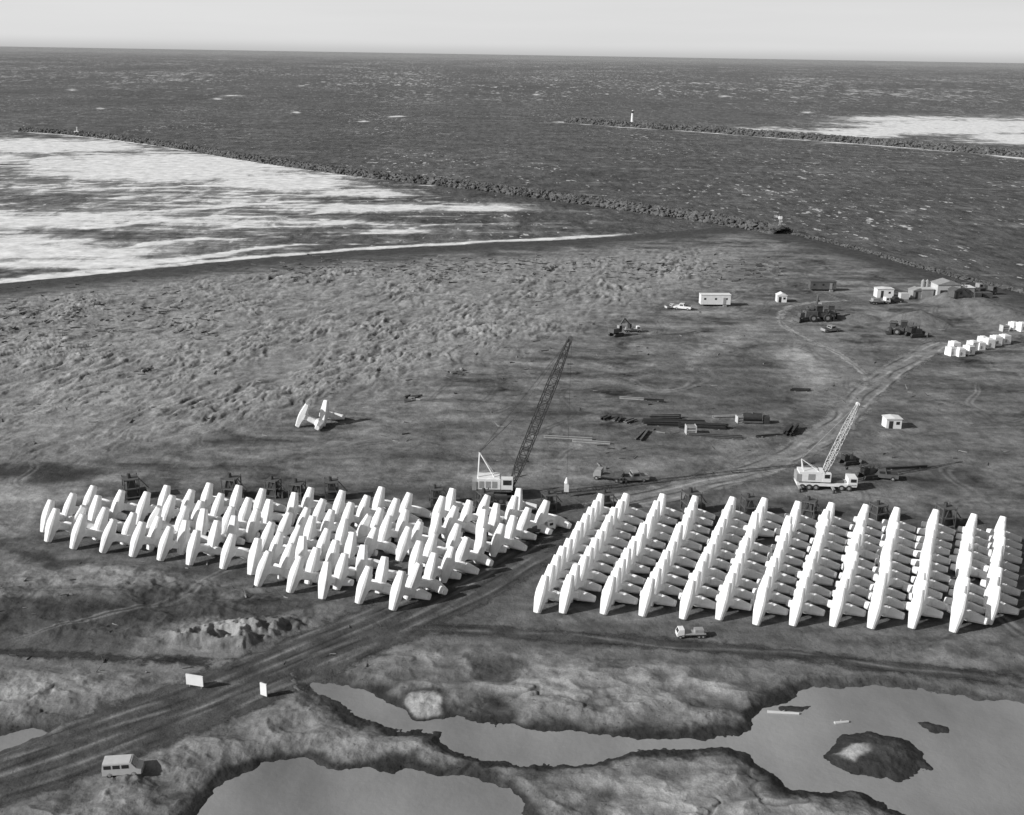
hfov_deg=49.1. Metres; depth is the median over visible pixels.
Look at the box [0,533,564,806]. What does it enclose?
dirt road
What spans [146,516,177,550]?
dolos
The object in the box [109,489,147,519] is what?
dolos
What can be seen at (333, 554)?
dolos
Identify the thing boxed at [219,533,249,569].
dolos
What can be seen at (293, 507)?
dolos
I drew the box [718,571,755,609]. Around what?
dolos
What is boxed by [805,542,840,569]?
dolos
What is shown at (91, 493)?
dolos
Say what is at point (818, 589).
dolos
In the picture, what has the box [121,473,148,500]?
steel form
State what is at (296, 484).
steel form
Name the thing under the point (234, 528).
dolos
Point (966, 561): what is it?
dolos
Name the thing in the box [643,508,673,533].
dolos
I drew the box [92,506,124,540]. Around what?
dolos
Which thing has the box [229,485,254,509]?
dolos
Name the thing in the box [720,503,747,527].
dolos
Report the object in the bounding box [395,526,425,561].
dolos
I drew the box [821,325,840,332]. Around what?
pickup truck
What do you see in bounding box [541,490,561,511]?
steel form
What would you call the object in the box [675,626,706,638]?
flatbed truck
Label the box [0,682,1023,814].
pond
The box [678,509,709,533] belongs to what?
dolos
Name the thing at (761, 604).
dolos
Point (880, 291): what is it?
shed
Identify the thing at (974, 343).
precast block
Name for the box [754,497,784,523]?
dolos
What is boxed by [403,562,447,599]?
dolos
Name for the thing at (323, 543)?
dolos
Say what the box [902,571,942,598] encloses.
dolos
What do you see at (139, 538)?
dolos
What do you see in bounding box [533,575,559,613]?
dolos
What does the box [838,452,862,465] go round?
bulldozer
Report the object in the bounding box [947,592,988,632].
dolos
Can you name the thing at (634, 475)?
pickup truck
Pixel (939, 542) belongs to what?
dolos
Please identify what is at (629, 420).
steel beam pile
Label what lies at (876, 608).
dolos
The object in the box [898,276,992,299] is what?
concrete batch plant
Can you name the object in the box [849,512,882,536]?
dolos
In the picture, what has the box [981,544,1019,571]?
dolos
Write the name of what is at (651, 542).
dolos
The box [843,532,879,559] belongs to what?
dolos
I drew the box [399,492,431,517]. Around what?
dolos
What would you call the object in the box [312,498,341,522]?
dolos
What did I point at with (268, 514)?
dolos
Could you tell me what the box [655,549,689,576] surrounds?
dolos
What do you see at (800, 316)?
bulldozer
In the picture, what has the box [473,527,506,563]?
dolos
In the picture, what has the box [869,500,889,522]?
steel form
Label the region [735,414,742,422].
timber crate
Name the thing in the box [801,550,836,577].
dolos
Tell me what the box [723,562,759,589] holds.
dolos
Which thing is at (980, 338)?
precast block
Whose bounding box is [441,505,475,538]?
dolos
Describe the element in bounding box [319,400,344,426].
dolos
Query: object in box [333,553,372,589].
dolos
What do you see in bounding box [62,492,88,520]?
dolos
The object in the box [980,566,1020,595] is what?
dolos
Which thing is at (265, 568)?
dolos
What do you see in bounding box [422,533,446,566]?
dolos
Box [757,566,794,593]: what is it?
dolos
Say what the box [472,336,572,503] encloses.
crawler crane
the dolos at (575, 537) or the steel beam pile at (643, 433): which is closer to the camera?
the dolos at (575, 537)
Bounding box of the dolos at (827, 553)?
[807,534,839,560]
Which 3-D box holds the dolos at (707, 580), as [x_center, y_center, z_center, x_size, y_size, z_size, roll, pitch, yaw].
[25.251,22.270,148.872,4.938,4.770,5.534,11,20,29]
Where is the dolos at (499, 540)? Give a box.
[489,523,526,556]
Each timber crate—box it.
[684,424,696,434]
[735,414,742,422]
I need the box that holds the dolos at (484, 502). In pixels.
[476,494,504,516]
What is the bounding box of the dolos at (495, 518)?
[488,503,517,535]
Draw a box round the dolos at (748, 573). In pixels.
[726,552,763,578]
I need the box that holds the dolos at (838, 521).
[818,502,851,527]
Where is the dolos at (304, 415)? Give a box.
[295,403,324,429]
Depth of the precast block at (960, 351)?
269.85 m
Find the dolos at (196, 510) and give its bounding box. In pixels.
[190,500,222,532]
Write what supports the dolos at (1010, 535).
on the ground
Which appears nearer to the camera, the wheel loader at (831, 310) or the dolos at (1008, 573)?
the dolos at (1008, 573)
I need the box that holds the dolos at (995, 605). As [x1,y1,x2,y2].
[977,585,1019,624]
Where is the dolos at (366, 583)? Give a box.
[355,565,391,603]
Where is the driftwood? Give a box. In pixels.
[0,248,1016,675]
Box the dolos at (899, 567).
[875,546,910,573]
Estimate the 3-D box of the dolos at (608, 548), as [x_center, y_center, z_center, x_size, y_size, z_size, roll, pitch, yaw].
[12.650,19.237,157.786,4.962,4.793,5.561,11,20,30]
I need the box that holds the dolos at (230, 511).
[221,506,258,533]
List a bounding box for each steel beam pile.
[544,435,591,439]
[572,439,609,444]
[600,414,612,419]
[612,415,622,422]
[619,396,643,399]
[623,417,634,423]
[635,429,648,440]
[642,418,706,426]
[644,398,663,401]
[649,414,681,418]
[678,422,728,429]
[688,433,741,438]
[712,414,735,419]
[755,433,779,436]
[782,423,798,435]
[790,388,810,391]
[886,465,927,469]
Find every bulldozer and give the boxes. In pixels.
[791,307,814,321]
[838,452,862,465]
[856,464,884,480]
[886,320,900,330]
[904,325,928,337]
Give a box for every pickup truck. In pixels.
[621,469,648,482]
[665,303,675,308]
[673,303,691,310]
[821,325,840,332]
[872,467,898,480]
[890,296,903,302]
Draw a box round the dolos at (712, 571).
[695,552,726,580]
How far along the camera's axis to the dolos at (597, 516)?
166.87 m
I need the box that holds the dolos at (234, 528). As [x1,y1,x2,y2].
[226,515,259,543]
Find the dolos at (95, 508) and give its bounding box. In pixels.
[88,495,126,521]
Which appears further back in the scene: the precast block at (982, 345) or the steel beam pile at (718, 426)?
the precast block at (982, 345)
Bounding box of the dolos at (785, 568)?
[765,548,800,574]
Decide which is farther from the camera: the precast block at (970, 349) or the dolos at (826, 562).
the precast block at (970, 349)
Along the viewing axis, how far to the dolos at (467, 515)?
166.17 m
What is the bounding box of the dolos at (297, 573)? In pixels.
[286,555,319,592]
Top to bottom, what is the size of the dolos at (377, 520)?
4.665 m
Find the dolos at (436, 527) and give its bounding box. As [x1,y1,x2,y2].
[428,512,462,536]
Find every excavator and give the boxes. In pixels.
[608,318,631,336]
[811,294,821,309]
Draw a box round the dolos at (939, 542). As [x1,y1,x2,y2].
[916,523,951,548]
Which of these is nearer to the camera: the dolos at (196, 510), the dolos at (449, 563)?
the dolos at (449, 563)
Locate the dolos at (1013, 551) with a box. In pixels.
[984,530,1021,556]
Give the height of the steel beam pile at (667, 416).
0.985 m
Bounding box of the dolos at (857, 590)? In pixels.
[835,568,872,596]
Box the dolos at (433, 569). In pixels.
[423,552,461,590]
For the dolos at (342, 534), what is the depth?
158.61 m
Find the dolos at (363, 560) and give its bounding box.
[355,544,379,581]
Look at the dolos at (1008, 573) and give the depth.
153.25 m
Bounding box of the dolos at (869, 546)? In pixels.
[847,526,881,552]
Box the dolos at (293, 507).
[287,492,314,525]
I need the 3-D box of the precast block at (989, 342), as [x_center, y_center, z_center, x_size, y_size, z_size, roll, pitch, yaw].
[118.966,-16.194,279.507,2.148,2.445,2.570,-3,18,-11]
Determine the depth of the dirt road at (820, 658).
134.94 m
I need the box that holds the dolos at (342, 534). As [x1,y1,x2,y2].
[335,518,366,543]
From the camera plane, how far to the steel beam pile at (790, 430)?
212.93 m
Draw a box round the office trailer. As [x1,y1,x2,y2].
[699,293,730,306]
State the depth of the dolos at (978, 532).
166.15 m
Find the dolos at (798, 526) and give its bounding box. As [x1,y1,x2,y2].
[790,508,815,533]
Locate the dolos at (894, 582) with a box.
[871,560,910,588]
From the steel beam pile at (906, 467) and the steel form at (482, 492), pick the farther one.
the steel beam pile at (906, 467)
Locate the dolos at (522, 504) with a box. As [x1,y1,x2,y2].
[506,488,537,520]
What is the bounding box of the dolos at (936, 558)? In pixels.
[912,537,950,564]
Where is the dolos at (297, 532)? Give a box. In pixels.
[288,524,317,549]
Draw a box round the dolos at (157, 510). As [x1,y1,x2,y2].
[146,505,175,538]
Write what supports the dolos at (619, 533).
on the ground
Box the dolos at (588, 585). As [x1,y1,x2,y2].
[569,564,601,602]
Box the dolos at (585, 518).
[580,513,597,537]
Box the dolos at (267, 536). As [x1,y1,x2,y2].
[261,521,289,551]
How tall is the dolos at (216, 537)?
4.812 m
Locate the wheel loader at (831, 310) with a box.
[824,304,836,318]
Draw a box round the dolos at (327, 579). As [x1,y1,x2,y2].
[318,561,353,599]
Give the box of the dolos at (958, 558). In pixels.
[949,542,986,576]
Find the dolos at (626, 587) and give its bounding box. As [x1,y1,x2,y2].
[605,566,641,604]
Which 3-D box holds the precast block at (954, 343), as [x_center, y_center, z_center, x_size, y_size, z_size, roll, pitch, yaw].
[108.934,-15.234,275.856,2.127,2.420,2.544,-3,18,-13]
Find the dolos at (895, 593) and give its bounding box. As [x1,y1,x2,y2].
[868,571,905,599]
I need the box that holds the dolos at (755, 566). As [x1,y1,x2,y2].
[730,545,766,571]
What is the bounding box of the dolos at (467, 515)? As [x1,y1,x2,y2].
[459,499,488,532]
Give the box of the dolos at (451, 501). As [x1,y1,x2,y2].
[443,488,474,520]
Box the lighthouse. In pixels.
[631,110,633,121]
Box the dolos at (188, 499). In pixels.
[180,489,211,513]
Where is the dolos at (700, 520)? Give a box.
[680,501,712,525]
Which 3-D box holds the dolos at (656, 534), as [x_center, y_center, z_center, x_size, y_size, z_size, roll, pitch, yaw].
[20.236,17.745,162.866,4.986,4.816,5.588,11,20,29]
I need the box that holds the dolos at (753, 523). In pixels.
[740,512,774,541]
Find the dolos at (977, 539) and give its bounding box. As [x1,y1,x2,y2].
[956,520,991,545]
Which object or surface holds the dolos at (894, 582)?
on the ground
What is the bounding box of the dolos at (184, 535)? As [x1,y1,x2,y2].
[177,520,207,554]
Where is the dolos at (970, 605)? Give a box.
[944,584,984,613]
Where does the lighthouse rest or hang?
on the rock jetty at (999, 151)
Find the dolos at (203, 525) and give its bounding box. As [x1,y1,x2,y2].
[196,508,212,534]
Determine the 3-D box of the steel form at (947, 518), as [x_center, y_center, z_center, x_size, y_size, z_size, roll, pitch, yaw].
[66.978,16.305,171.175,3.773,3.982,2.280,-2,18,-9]
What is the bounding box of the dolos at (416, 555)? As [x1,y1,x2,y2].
[408,540,441,574]
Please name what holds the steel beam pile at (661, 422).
on the ground
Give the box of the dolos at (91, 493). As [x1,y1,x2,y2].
[82,485,112,517]
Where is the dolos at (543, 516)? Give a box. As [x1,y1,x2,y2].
[534,499,571,533]
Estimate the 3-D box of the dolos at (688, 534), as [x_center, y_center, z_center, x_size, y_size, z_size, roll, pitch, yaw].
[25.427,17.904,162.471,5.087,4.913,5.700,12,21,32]
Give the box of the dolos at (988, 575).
[978,559,1016,587]
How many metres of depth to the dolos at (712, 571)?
151.09 m
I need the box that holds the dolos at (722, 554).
[703,534,735,560]
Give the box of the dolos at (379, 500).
[372,486,400,517]
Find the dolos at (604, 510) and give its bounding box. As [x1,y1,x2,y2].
[596,493,610,514]
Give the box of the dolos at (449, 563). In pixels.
[439,546,478,582]
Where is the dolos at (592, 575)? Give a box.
[578,555,607,589]
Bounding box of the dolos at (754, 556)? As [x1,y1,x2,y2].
[734,536,768,562]
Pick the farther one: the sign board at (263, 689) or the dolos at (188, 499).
the dolos at (188, 499)
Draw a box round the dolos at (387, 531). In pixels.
[378,515,398,541]
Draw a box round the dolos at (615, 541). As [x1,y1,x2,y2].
[600,521,628,547]
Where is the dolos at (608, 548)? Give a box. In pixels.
[595,529,622,555]
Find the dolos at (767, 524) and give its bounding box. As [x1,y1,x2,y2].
[748,505,780,537]
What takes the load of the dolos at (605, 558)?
on the ground
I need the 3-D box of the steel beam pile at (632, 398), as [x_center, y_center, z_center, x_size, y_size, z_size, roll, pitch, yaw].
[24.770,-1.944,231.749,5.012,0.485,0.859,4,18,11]
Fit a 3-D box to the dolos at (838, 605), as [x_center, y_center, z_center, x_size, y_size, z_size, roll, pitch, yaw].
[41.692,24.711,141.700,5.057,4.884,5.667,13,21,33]
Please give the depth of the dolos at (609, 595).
142.54 m
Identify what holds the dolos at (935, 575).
on the ground
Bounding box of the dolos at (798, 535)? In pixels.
[774,515,808,540]
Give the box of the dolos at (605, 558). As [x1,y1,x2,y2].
[589,537,618,564]
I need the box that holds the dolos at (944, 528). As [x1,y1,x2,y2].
[921,509,955,534]
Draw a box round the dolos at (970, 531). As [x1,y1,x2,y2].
[955,527,988,554]
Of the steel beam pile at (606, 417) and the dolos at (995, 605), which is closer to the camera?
the dolos at (995, 605)
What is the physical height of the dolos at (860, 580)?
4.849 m
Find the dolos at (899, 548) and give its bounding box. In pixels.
[879,527,913,555]
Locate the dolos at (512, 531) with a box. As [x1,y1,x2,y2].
[503,515,536,548]
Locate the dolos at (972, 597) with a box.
[948,576,982,603]
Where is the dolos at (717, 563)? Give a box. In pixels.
[704,543,731,569]
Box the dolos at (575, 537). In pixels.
[570,529,588,553]
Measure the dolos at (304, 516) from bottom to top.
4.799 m
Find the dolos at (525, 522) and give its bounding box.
[516,507,552,539]
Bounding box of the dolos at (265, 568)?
[254,550,290,586]
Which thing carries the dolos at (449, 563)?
on the ground
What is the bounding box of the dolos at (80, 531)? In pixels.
[69,514,103,549]
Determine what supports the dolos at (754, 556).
on the ground
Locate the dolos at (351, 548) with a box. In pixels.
[344,532,377,566]
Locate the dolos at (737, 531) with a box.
[721,510,745,540]
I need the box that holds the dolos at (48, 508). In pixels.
[40,499,73,532]
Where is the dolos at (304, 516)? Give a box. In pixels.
[295,507,333,532]
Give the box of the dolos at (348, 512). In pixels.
[342,502,371,525]
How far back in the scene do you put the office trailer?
319.92 m
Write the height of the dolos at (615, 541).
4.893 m
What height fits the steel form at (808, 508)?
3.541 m
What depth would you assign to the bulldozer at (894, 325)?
292.06 m
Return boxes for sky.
[0,0,1023,62]
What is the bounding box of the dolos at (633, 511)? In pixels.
[620,493,645,521]
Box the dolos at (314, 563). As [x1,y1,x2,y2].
[304,547,335,584]
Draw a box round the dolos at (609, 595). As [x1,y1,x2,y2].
[600,576,637,614]
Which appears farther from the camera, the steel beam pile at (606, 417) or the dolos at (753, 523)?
the steel beam pile at (606, 417)
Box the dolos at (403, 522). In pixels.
[394,508,428,542]
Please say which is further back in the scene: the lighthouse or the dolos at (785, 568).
the lighthouse
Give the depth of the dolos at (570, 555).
153.67 m
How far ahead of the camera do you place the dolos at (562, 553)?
150.92 m
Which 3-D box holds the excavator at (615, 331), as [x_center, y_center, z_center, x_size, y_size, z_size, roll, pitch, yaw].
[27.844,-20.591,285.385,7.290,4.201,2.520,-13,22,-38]
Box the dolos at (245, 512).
[238,497,274,522]
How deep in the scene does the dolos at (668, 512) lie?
169.84 m
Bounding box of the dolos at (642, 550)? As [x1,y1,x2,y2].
[635,533,661,563]
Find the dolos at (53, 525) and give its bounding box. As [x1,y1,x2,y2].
[44,508,71,541]
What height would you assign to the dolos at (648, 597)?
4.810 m
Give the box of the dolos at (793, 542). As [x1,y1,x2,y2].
[775,523,809,548]
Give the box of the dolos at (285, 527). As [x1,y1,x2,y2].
[277,511,316,538]
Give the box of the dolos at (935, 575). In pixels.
[911,553,949,581]
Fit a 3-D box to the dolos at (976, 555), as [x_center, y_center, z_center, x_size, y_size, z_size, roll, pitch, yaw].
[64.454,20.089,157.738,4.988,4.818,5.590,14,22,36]
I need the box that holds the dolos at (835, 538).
[814,518,846,544]
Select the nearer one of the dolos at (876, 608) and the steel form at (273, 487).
the dolos at (876, 608)
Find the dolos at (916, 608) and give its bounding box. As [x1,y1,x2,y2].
[902,588,942,628]
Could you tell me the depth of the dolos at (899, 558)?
157.42 m
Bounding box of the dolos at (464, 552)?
[455,536,493,571]
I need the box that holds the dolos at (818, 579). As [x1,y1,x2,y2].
[795,557,833,585]
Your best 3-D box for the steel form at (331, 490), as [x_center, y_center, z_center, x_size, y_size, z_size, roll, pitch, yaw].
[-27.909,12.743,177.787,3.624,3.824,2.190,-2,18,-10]
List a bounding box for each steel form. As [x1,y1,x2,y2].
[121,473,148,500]
[220,472,247,498]
[264,475,286,498]
[288,478,306,502]
[324,476,347,500]
[429,484,446,506]
[476,487,498,508]
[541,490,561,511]
[597,488,617,507]
[680,487,706,511]
[739,493,758,515]
[801,495,822,519]
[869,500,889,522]
[935,502,960,528]
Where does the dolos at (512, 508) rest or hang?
on the ground
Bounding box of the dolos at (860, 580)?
[839,559,874,588]
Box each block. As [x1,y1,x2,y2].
[944,346,956,355]
[948,340,960,346]
[956,347,965,356]
[963,344,975,354]
[966,340,979,349]
[977,335,986,340]
[978,341,985,349]
[982,337,995,348]
[990,335,1002,345]
[999,324,1009,331]
[999,333,1011,344]
[1008,321,1015,329]
[1015,321,1023,331]
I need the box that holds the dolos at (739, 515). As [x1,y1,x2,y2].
[721,496,750,521]
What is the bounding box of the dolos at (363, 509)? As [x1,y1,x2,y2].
[355,495,386,526]
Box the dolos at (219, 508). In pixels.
[210,493,239,516]
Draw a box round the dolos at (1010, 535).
[986,516,1021,542]
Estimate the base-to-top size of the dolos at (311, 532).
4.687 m
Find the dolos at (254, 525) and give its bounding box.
[245,508,277,542]
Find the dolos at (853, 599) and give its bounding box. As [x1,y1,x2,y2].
[831,577,868,606]
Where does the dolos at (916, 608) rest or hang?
on the ground
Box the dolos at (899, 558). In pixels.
[876,537,910,563]
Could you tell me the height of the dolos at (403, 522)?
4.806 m
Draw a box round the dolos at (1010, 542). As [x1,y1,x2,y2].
[986,522,1021,549]
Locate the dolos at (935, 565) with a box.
[910,546,947,572]
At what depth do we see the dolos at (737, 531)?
164.90 m
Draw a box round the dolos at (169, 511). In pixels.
[161,494,192,522]
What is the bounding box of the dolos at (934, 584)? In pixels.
[910,563,948,591]
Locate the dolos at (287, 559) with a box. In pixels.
[277,542,319,579]
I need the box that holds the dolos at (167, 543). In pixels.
[157,526,187,560]
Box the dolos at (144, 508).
[136,491,174,524]
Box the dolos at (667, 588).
[650,567,682,606]
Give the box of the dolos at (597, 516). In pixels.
[591,500,605,521]
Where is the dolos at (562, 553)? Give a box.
[556,546,577,578]
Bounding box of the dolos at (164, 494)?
[157,485,182,507]
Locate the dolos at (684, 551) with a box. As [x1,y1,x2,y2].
[671,532,700,559]
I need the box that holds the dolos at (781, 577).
[759,556,796,583]
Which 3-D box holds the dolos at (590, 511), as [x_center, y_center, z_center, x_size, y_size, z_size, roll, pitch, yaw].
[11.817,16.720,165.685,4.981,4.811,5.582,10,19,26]
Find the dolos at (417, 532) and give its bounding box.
[407,521,445,555]
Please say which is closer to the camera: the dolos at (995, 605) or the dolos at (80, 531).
the dolos at (995, 605)
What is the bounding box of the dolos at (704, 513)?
[684,495,715,519]
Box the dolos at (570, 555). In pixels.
[563,538,582,562]
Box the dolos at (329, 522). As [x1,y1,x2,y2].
[319,509,356,537]
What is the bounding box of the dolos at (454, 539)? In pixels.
[446,523,474,549]
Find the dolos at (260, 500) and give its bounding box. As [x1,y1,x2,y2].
[253,488,286,511]
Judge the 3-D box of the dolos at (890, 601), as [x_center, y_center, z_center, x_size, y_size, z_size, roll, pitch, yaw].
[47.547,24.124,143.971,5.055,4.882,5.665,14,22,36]
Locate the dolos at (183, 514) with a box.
[174,505,209,531]
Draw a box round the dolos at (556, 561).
[550,554,569,588]
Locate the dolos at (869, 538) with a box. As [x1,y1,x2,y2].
[847,519,881,545]
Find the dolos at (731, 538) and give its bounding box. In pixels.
[711,517,741,543]
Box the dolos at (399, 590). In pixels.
[389,570,431,610]
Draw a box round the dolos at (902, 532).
[882,513,916,540]
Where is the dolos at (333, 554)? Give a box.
[325,539,356,573]
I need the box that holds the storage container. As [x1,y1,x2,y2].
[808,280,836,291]
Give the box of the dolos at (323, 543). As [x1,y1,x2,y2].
[316,528,344,560]
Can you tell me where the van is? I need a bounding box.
[101,754,144,777]
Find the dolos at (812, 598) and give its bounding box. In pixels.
[790,576,828,604]
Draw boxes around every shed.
[775,291,787,301]
[873,286,893,297]
[881,414,902,428]
[908,286,921,298]
[947,286,963,297]
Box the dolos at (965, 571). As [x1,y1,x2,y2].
[949,566,983,597]
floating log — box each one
[767,710,798,714]
[834,720,848,723]
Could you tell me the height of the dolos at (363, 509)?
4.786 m
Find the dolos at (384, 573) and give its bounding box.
[375,556,408,593]
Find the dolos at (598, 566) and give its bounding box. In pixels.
[583,546,613,573]
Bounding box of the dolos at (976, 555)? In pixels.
[954,535,989,560]
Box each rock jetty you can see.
[18,127,792,233]
[564,117,1023,157]
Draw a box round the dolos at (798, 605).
[786,587,824,626]
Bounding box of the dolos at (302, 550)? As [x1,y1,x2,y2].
[294,536,326,567]
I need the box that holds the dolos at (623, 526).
[608,507,636,531]
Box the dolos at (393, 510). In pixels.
[386,498,421,522]
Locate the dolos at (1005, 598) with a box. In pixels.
[977,575,1017,612]
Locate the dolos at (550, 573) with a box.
[544,564,564,602]
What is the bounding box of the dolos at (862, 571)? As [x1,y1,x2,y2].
[840,550,877,578]
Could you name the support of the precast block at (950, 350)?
on the ground
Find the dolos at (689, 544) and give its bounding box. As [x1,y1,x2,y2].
[667,524,701,550]
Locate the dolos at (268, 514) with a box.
[260,499,284,532]
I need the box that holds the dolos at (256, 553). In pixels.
[247,538,280,574]
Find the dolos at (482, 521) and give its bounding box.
[474,509,497,538]
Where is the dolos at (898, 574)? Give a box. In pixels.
[872,554,909,581]
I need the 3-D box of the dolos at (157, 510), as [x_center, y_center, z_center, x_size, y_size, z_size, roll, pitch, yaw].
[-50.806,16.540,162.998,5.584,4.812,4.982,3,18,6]
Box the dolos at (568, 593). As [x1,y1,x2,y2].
[559,574,595,613]
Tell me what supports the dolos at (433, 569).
on the ground
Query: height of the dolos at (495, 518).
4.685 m
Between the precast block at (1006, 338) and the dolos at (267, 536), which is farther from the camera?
the precast block at (1006, 338)
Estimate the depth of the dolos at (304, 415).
210.75 m
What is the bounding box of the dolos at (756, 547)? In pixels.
[738,527,772,553]
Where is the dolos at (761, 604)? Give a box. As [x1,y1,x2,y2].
[750,586,788,625]
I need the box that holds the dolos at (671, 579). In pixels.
[650,558,686,592]
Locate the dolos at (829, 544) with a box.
[810,525,843,551]
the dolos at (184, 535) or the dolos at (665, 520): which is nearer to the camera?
the dolos at (184, 535)
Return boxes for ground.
[0,227,1023,814]
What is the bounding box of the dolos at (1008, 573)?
[980,552,1018,579]
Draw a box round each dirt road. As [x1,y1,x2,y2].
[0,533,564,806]
[0,648,235,667]
[413,622,1023,686]
[574,338,950,509]
[776,300,875,385]
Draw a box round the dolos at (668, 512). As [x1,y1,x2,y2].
[657,493,682,522]
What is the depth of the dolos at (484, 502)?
168.71 m
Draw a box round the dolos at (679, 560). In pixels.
[666,540,696,567]
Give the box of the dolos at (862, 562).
[840,542,875,570]
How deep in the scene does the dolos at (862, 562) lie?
155.56 m
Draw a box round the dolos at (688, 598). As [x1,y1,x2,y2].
[678,579,715,619]
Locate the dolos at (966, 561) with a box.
[950,551,987,576]
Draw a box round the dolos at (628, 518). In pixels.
[615,500,643,524]
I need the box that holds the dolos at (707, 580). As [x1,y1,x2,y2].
[688,560,723,586]
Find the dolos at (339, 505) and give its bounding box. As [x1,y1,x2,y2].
[332,490,357,514]
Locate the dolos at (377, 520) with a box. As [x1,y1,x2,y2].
[370,507,395,528]
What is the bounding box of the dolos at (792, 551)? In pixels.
[771,532,804,557]
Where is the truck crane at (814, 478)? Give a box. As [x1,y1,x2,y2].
[793,402,859,493]
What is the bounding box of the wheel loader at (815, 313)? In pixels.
[803,304,837,321]
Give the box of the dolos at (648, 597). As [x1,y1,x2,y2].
[638,577,676,616]
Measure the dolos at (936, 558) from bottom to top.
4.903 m
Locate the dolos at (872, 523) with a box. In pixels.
[853,504,886,529]
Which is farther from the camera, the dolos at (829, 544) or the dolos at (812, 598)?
the dolos at (829, 544)
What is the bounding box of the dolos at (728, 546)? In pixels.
[706,526,738,551]
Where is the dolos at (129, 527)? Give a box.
[120,512,149,545]
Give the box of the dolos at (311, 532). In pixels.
[303,515,335,549]
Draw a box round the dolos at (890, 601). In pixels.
[866,579,905,609]
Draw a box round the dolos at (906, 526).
[882,507,915,531]
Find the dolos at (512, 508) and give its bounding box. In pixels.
[504,495,535,524]
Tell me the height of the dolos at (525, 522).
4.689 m
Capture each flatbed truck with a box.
[527,520,555,533]
[593,466,624,483]
[623,325,640,332]
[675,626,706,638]
[869,296,890,304]
[969,283,984,288]
[975,285,996,294]
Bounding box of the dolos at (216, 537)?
[207,520,244,555]
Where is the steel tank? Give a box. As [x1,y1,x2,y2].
[742,412,769,423]
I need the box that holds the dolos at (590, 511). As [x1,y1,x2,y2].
[586,507,602,528]
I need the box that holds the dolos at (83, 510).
[69,504,94,534]
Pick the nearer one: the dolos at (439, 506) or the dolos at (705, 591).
the dolos at (705, 591)
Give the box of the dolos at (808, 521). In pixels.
[784,501,817,525]
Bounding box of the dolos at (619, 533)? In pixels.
[599,514,630,538]
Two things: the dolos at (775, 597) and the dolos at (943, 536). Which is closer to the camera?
the dolos at (775, 597)
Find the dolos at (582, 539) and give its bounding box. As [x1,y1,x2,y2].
[574,521,592,552]
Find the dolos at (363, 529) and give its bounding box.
[356,513,391,544]
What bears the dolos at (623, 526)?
on the ground
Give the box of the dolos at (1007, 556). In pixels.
[984,536,1022,563]
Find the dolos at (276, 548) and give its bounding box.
[269,531,295,565]
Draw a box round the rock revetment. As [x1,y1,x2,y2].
[777,230,1023,292]
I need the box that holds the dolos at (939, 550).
[912,529,949,555]
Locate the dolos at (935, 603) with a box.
[907,579,947,610]
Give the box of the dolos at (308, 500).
[300,487,332,513]
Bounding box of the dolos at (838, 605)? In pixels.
[825,587,865,626]
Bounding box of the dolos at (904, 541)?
[881,521,912,547]
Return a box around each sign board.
[185,673,203,687]
[260,682,267,696]
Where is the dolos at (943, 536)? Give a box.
[917,515,953,540]
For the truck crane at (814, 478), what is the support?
on the ground
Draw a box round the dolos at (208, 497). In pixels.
[200,482,229,506]
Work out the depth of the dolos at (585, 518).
161.73 m
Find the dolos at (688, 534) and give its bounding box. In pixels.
[681,516,709,542]
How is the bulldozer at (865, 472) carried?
on the ground
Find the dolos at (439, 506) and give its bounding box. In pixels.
[431,495,460,521]
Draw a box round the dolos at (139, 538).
[129,521,170,557]
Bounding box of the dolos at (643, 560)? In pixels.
[620,540,655,572]
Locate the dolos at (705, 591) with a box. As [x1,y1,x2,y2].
[685,570,719,606]
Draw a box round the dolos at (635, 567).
[613,548,649,573]
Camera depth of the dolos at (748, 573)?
151.86 m
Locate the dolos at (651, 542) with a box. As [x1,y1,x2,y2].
[631,523,665,548]
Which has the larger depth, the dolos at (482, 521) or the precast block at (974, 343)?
the precast block at (974, 343)
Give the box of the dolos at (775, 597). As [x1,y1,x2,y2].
[752,575,791,603]
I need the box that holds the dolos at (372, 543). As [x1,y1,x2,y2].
[364,526,396,557]
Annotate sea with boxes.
[0,46,1023,288]
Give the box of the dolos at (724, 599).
[715,582,751,620]
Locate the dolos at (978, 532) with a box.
[957,513,992,538]
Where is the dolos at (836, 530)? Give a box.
[814,509,847,536]
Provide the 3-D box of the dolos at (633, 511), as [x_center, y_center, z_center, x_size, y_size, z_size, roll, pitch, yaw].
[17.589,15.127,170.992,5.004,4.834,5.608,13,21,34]
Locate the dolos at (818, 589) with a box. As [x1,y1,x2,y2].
[795,568,831,597]
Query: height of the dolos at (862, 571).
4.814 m
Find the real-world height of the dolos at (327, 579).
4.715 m
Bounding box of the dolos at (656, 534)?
[645,515,671,547]
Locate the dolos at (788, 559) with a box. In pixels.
[767,540,802,565]
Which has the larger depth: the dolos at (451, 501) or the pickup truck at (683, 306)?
the pickup truck at (683, 306)
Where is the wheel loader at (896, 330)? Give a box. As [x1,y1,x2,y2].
[884,320,915,334]
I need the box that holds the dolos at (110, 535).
[99,518,141,553]
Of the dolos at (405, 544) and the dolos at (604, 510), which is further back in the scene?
the dolos at (604, 510)
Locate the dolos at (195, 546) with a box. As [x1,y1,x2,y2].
[186,530,221,565]
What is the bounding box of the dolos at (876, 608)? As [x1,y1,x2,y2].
[863,588,904,629]
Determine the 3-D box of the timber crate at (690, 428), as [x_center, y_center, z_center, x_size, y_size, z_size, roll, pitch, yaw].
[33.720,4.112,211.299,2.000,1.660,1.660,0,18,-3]
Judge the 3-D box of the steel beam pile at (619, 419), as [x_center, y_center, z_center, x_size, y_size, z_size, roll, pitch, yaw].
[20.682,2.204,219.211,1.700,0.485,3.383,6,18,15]
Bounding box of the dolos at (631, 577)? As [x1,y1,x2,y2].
[610,558,645,584]
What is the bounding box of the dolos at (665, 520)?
[645,500,676,524]

